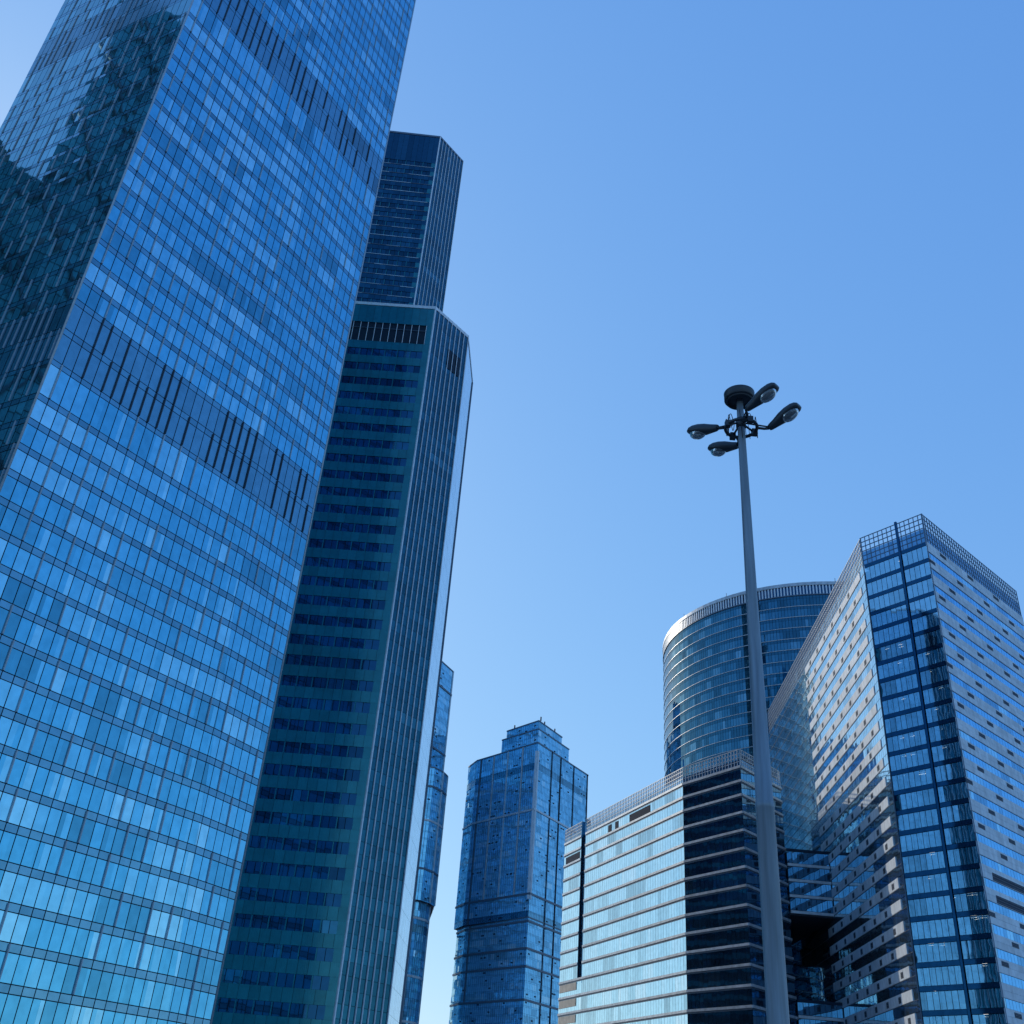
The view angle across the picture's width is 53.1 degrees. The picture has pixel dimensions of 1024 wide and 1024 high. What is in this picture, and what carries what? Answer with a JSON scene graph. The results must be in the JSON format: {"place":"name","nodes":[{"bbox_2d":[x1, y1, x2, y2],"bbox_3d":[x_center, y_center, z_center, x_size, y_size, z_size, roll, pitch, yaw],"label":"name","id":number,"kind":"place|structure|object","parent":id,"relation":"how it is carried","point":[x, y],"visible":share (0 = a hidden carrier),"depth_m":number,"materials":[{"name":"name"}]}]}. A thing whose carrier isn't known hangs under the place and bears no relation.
{"place":"outdoors","nodes":[
{"label":"outdoors","id":0,"kind":"place"},
{"bbox_2d":[0,0,415,1023],"bbox_3d":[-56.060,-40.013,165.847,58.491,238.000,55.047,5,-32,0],"label":"glass skyscraper","id":1,"kind":"structure","parent":0,"point":[188,192],"depth_m":133.08,"materials":[{"name":"glass"}]},
{"bbox_2d":[212,301,472,1023],"bbox_3d":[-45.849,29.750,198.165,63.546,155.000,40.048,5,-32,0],"label":"office tower","id":2,"kind":"structure","parent":0,"point":[321,927],"depth_m":176.95,"materials":[{"name":"glass"}]},
{"bbox_2d":[356,131,463,311],"bbox_3d":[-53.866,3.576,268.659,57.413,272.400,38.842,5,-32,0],"label":"office tower","id":3,"kind":"structure","parent":0,"point":[408,250],"depth_m":306.23,"materials":[{"name":"glass"}]},
{"bbox_2d":[402,661,453,1023],"bbox_3d":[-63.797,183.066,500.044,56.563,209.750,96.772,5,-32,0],"label":"residential tower","id":4,"kind":"structure","parent":0,"point":[427,884],"depth_m":477.06,"materials":[{"name":"glass"}]},
{"bbox_2d":[0,0,1023,1023],"label":"sky","id":5,"kind":"structure","parent":0,"point":[664,207],"materials":[{"name":"blue"}]},
{"bbox_2d":[449,717,588,1023],"bbox_3d":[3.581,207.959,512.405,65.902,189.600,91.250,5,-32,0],"label":"residential tower","id":6,"kind":"structure","parent":0,"point":[526,799],"depth_m":498.75,"materials":[{"name":"glass"}]},
{"bbox_2d":[767,513,1023,1023],"bbox_3d":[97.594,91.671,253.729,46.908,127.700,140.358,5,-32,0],"label":"office block","id":7,"kind":"structure","parent":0,"point":[895,718],"depth_m":216.65,"materials":[{"name":"glass"},{"name":"metal"},{"name":"stone"}]},
{"label":"ground","id":8,"kind":"structure","parent":0,"visible":0},
{"bbox_2d":[557,749,797,1023],"bbox_3d":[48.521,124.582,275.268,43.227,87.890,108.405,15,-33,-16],"label":"office block","id":9,"kind":"structure","parent":8,"relation":"on","point":[661,922],"depth_m":254.65,"materials":[{"name":"glass"}]},
{"bbox_2d":[785,848,833,944],"bbox_3d":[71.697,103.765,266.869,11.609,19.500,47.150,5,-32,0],"label":"skybridge","id":10,"kind":"object","parent":9,"relation":"attached to","point":[810,898],"visible":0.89,"depth_m":248.72,"materials":[{"name":"blue glass"}]},
{"bbox_2d":[796,999,844,1023],"bbox_3d":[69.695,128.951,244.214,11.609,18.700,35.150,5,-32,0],"label":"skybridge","id":11,"kind":"object","parent":9,"relation":"attached to","point":[818,1012],"visible":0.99,"depth_m":233.36,"materials":[{"name":"blue glass"}]},
{"bbox_2d":[687,382,801,1023],"bbox_3d":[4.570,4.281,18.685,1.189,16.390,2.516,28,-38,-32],"label":"street lamp","id":12,"kind":"object","parent":8,"relation":"on","point":[740,398],"visible":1,"depth_m":18.89,"materials":[{"name":"metal"}]},
{"bbox_2d":[663,581,843,785],"bbox_3d":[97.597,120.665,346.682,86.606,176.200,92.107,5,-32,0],"label":"curved office tower","id":13,"kind":"structure","parent":8,"relation":"on","point":[707,697],"depth_m":355.31,"materials":[{"name":"glass"}]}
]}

